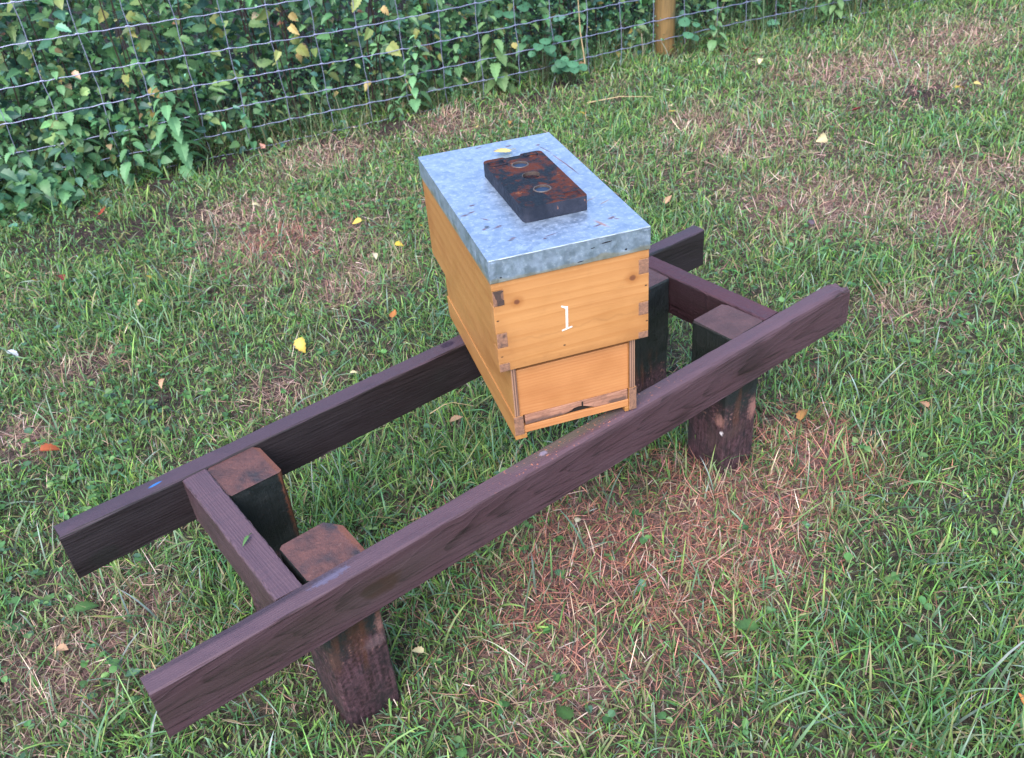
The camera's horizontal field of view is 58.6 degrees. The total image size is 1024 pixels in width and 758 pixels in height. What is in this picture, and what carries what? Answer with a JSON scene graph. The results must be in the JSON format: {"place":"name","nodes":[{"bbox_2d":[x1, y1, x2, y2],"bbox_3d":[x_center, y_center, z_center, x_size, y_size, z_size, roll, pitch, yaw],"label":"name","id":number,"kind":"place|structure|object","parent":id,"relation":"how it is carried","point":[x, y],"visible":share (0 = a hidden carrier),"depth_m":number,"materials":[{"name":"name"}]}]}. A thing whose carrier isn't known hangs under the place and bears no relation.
{"place":"outdoors","nodes":[
{"label":"outdoors","id":0,"kind":"place"},
{"bbox_2d":[0,0,1023,757],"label":"ground","id":1,"kind":"structure","parent":0,"point":[230,160],"depth_m":2.23,"materials":[{"name":"green plant"}]},
{"bbox_2d":[0,193,11,209],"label":"mallow plant","id":2,"kind":"object","parent":1,"relation":"on","point":[5,196],"visible":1,"depth_m":3.67,"materials":[{"name":"green plant"}]},
{"bbox_2d":[0,137,17,204],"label":"nettle plant","id":3,"kind":"object","parent":1,"relation":"on","point":[3,151],"visible":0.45,"depth_m":3.84,"materials":[{"name":"green plant"}]},
{"bbox_2d":[5,349,18,355],"bbox_3d":[-1.469,-0.078,2.680,0.063,0.006,0.020,25,56,28],"label":"feather","id":4,"kind":"object","parent":1,"relation":"on","point":[13,352],"visible":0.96,"depth_m":2.68,"materials":[{"name":"white"}]},
{"bbox_2d":[4,144,58,206],"bbox_3d":[-2.017,-0.862,3.813,0.175,0.302,0.214,-14,36,-12],"label":"nettle plant","id":5,"kind":"object","parent":1,"relation":"on","point":[26,161],"visible":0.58,"depth_m":3.77,"materials":[{"name":"green plant"}]},
{"bbox_2d":[7,0,73,108],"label":"sapling","id":6,"kind":"object","parent":1,"relation":"on","point":[60,71],"visible":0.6,"depth_m":3.84,"materials":[{"name":"green plant"}]},
{"bbox_2d":[34,443,58,451],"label":"fallen leaf","id":7,"kind":"object","parent":1,"relation":"on","point":[45,447],"visible":0.99,"depth_m":2.27,"materials":[{"name":"orange plant"}]},
{"bbox_2d":[14,5,83,148],"bbox_3d":[-2.132,-1.346,4.171,0.222,0.700,0.167,2,35,10],"label":"nettle plant","id":8,"kind":"object","parent":1,"relation":"on","point":[44,69],"visible":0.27,"depth_m":4.10,"materials":[{"name":"green plant"}]},
{"bbox_2d":[52,643,67,650],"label":"fallen leaf","id":9,"kind":"object","parent":1,"relation":"on","point":[63,646],"visible":1,"depth_m":1.75,"materials":[{"name":"beige plant"}]},
{"bbox_2d":[45,70,113,188],"bbox_3d":[-1.888,-1.058,3.934,0.228,0.541,0.203,15,40,27],"label":"nettle plant","id":10,"kind":"object","parent":1,"relation":"on","point":[68,117],"visible":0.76,"depth_m":3.92,"materials":[{"name":"green plant"}]},
{"bbox_2d":[67,600,98,613],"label":"fallen leaf","id":11,"kind":"object","parent":1,"relation":"on","point":[86,604],"visible":1,"depth_m":1.84,"materials":[{"name":"green plant"}]},
{"bbox_2d":[98,0,161,146],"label":"sapling","id":12,"kind":"object","parent":1,"relation":"on","point":[125,78],"visible":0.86,"depth_m":3.90,"materials":[{"name":"yellow plant"}]},
{"bbox_2d":[117,128,161,188],"bbox_3d":[-1.639,-0.962,3.948,0.186,0.268,0.148,-18,37,-18],"label":"nettle plant","id":13,"kind":"object","parent":1,"relation":"on","point":[127,177],"visible":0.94,"depth_m":3.92,"materials":[{"name":"green plant"}]},
{"bbox_2d":[158,377,165,388],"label":"fallen leaf","id":14,"kind":"object","parent":1,"relation":"on","point":[160,382],"visible":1,"depth_m":2.50,"materials":[{"name":"plant"}]},
{"bbox_2d":[147,71,208,177],"bbox_3d":[-1.465,-1.105,3.950,0.199,0.486,0.207,10,38,21],"label":"nettle plant","id":15,"kind":"object","parent":1,"relation":"on","point":[180,145],"visible":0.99,"depth_m":3.92,"materials":[{"name":"green plant"}]},
{"bbox_2d":[170,6,223,136],"bbox_3d":[-1.494,-1.444,4.298,0.178,0.620,0.173,-27,40,-28],"label":"nettle plant","id":16,"kind":"object","parent":1,"relation":"on","point":[206,79],"visible":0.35,"depth_m":4.29,"materials":[{"name":"green plant"}]},
{"bbox_2d":[183,3,231,134],"bbox_3d":[-1.344,-1.391,4.168,0.156,0.660,0.053,-19,37,-18],"label":"sapling","id":17,"kind":"object","parent":1,"relation":"on","point":[217,30],"visible":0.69,"depth_m":4.04,"materials":[{"name":"green plant"}]},
{"bbox_2d":[238,67,267,147],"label":"nettle plant","id":18,"kind":"object","parent":1,"relation":"on","point":[258,105],"visible":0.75,"depth_m":4.21,"materials":[{"name":"green plant"}]},
{"bbox_2d":[255,7,310,134],"bbox_3d":[-1.000,-1.382,4.149,0.205,0.612,0.102,-27,40,-28],"label":"sapling","id":19,"kind":"object","parent":1,"relation":"on","point":[301,49],"visible":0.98,"depth_m":4.10,"materials":[{"name":"yellow plant"}]},
{"bbox_2d":[293,336,305,352],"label":"fallen leaf","id":20,"kind":"object","parent":1,"relation":"on","point":[299,344],"visible":1,"depth_m":2.60,"materials":[{"name":"yellow plant"}]},
{"bbox_2d":[313,0,348,107],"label":"nettle plant","id":21,"kind":"object","parent":1,"relation":"on","point":[341,78],"visible":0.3,"depth_m":4.53,"materials":[{"name":"green plant"}]},
{"bbox_2d":[352,218,361,223],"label":"fallen leaf","id":22,"kind":"object","parent":1,"relation":"on","point":[357,220],"visible":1,"depth_m":3.26,"materials":[{"name":"yellow plant"}]},
{"bbox_2d":[351,0,401,115],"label":"sapling","id":23,"kind":"object","parent":1,"relation":"on","point":[392,46],"visible":0.99,"depth_m":4.20,"materials":[{"name":"yellow plant"}]},
{"bbox_2d":[389,310,395,320],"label":"fallen leaf","id":24,"kind":"object","parent":1,"relation":"on","point":[392,314],"visible":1,"depth_m":2.68,"materials":[{"name":"orange plant"}]},
{"bbox_2d":[388,100,404,120],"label":"nettle plant","id":25,"kind":"object","parent":1,"relation":"on","point":[391,115],"visible":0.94,"depth_m":4.35,"materials":[{"name":"green plant"}]},
{"bbox_2d":[396,34,431,113],"bbox_3d":[-0.480,-1.445,4.340,0.151,0.400,0.173,-27,40,-28],"label":"nettle plant","id":26,"kind":"object","parent":1,"relation":"on","point":[415,103],"visible":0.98,"depth_m":4.34,"materials":[{"name":"green plant"}]},
{"bbox_2d":[412,646,428,654],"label":"fallen leaf","id":27,"kind":"object","parent":1,"relation":"on","point":[418,649],"visible":1,"depth_m":1.68,"materials":[{"name":"beige plant"}]},
{"bbox_2d":[413,28,443,105],"bbox_3d":[-0.381,-1.517,4.439,0.156,0.386,0.034,-20,38,-20],"label":"sapling","id":28,"kind":"object","parent":1,"relation":"on","point":[416,33],"visible":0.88,"depth_m":4.38,"materials":[{"name":"green plant"}]},
{"bbox_2d":[429,402,472,413],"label":"dead stalk","id":29,"kind":"object","parent":1,"relation":"on","point":[446,404],"visible":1,"depth_m":2.29,"materials":[{"name":"beige plant"}]},
{"bbox_2d":[53,225,849,737],"bbox_3d":[0.002,0.226,1.878,1.558,0.505,0.446,-27,40,-28],"label":"hive stand","id":30,"kind":"object","parent":1,"relation":"on","point":[323,593],"visible":0.91,"depth_m":1.59,"materials":[{"name":"brown wood"}]},
{"bbox_2d":[242,533,251,545],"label":"fallen leaf","id":31,"kind":"object","parent":30,"relation":"on","point":[245,539],"visible":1,"depth_m":1.45,"materials":[{"name":"green plant"}]},
{"bbox_2d":[418,132,650,439],"bbox_3d":[0.033,-0.189,1.710,0.271,0.362,0.481,-14,36,-12],"label":"beehive","id":32,"kind":"object","parent":30,"relation":"on","point":[549,317],"visible":0.94,"depth_m":1.53,"materials":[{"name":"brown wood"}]},
{"bbox_2d":[494,148,510,152],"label":"fallen leaf","id":33,"kind":"object","parent":32,"relation":"on","point":[505,150],"visible":1,"depth_m":1.74,"materials":[{"name":"yellow plant"}]},
{"bbox_2d":[483,151,586,222],"bbox_3d":[0.036,-0.339,1.585,0.113,0.028,0.231,-14,36,-13],"label":"brick","id":34,"kind":"object","parent":32,"relation":"on","point":[532,186],"visible":1,"depth_m":1.55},
{"bbox_2d":[445,415,462,421],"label":"fallen leaf","id":35,"kind":"object","parent":1,"relation":"on","point":[457,417],"visible":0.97,"depth_m":2.25,"materials":[{"name":"beige plant"}]},
{"bbox_2d":[441,22,472,99],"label":"nettle plant","id":36,"kind":"object","parent":1,"relation":"on","point":[455,48],"visible":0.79,"depth_m":4.49,"materials":[{"name":"green plant"}]},
{"bbox_2d":[0,0,921,184],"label":"wire fence","id":37,"kind":"object","parent":1,"relation":"on","point":[664,11],"visible":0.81,"depth_m":4.28,"materials":[{"name":"grey metal"}]},
{"bbox_2d":[0,0,931,227],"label":"hedge undergrowth","id":38,"kind":"object","parent":1,"relation":"on","point":[68,52],"visible":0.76,"depth_m":4.29,"materials":[{"name":"green plant"}]},
{"bbox_2d":[475,15,522,94],"bbox_3d":[-0.083,-1.597,4.521,0.237,0.434,0.234,-27,40,-28],"label":"nettle plant","id":39,"kind":"object","parent":1,"relation":"on","point":[495,67],"visible":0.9,"depth_m":4.48,"materials":[{"name":"green plant"}]},
{"bbox_2d":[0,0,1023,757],"bbox_3d":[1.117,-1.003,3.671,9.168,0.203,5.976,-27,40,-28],"label":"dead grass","id":40,"kind":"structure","parent":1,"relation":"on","point":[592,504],"depth_m":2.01,"materials":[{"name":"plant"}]},
{"bbox_2d":[0,10,1023,757],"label":"lawn weeds","id":41,"kind":"object","parent":1,"relation":"on","point":[610,714],"visible":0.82,"depth_m":2.47,"materials":[{"name":"green plant"}]},
{"bbox_2d":[494,0,532,81],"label":"mallow plant","id":42,"kind":"object","parent":1,"relation":"on","point":[525,6],"visible":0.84,"depth_m":4.51,"materials":[{"name":"green plant"}]},
{"bbox_2d":[521,22,563,84],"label":"mallow plant","id":43,"kind":"object","parent":1,"relation":"on","point":[549,48],"visible":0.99,"depth_m":4.49,"materials":[{"name":"green plant"}]},
{"bbox_2d":[555,705,574,726],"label":"fallen leaf","id":44,"kind":"object","parent":1,"relation":"on","point":[562,712],"visible":1,"depth_m":1.55,"materials":[{"name":"green plant"}]},
{"bbox_2d":[548,53,587,84],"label":"mallow plant","id":45,"kind":"object","parent":1,"relation":"on","point":[563,64],"visible":0.99,"depth_m":4.47,"materials":[{"name":"green plant"}]},
{"bbox_2d":[562,0,592,62],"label":"nettle plant","id":46,"kind":"object","parent":1,"relation":"on","point":[584,6],"visible":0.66,"depth_m":4.72,"materials":[{"name":"green plant"}]},
{"bbox_2d":[578,0,586,71],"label":"dead stalk","id":47,"kind":"object","parent":1,"relation":"on","point":[580,33],"visible":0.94,"depth_m":4.57,"materials":[{"name":"beige plant"}]},
{"bbox_2d":[587,96,652,102],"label":"dead stalk","id":48,"kind":"object","parent":1,"relation":"on","point":[619,96],"visible":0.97,"depth_m":4.21,"materials":[{"name":"beige plant"}]},
{"bbox_2d":[663,195,671,206],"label":"fallen leaf","id":49,"kind":"object","parent":1,"relation":"on","point":[668,199],"visible":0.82,"depth_m":3.23,"materials":[{"name":"beige plant"}]},
{"bbox_2d":[675,17,715,53],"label":"mallow plant","id":50,"kind":"object","parent":1,"relation":"on","point":[684,22],"visible":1,"depth_m":4.70,"materials":[{"name":"green plant"}]},
{"bbox_2d":[702,9,729,52],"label":"nettle plant","id":51,"kind":"object","parent":1,"relation":"on","point":[711,44],"visible":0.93,"depth_m":4.75,"materials":[{"name":"green plant"}]},
{"bbox_2d":[736,618,763,630],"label":"fallen leaf","id":52,"kind":"object","parent":1,"relation":"on","point":[744,624],"visible":0.95,"depth_m":1.66,"materials":[{"name":"green plant"}]},
{"bbox_2d":[796,409,808,425],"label":"fallen leaf","id":53,"kind":"object","parent":1,"relation":"on","point":[802,414],"visible":1,"depth_m":2.17,"materials":[{"name":"plant"}]},
{"bbox_2d":[816,133,827,142],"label":"fallen leaf","id":54,"kind":"object","parent":1,"relation":"on","point":[822,137],"visible":1,"depth_m":3.49,"materials":[{"name":"beige plant"}]},
{"bbox_2d":[818,0,847,23],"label":"nettle plant","id":55,"kind":"object","parent":1,"relation":"on","point":[839,13],"visible":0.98,"depth_m":5.03,"materials":[{"name":"green plant"}]},
{"bbox_2d":[920,401,930,410],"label":"fallen leaf","id":56,"kind":"object","parent":1,"relation":"on","point":[927,403],"visible":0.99,"depth_m":2.16,"materials":[{"name":"beige plant"}]},
{"bbox_2d":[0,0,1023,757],"bbox_3d":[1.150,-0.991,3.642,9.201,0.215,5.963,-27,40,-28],"label":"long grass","id":57,"kind":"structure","parent":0,"point":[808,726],"depth_m":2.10,"materials":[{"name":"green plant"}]}
]}

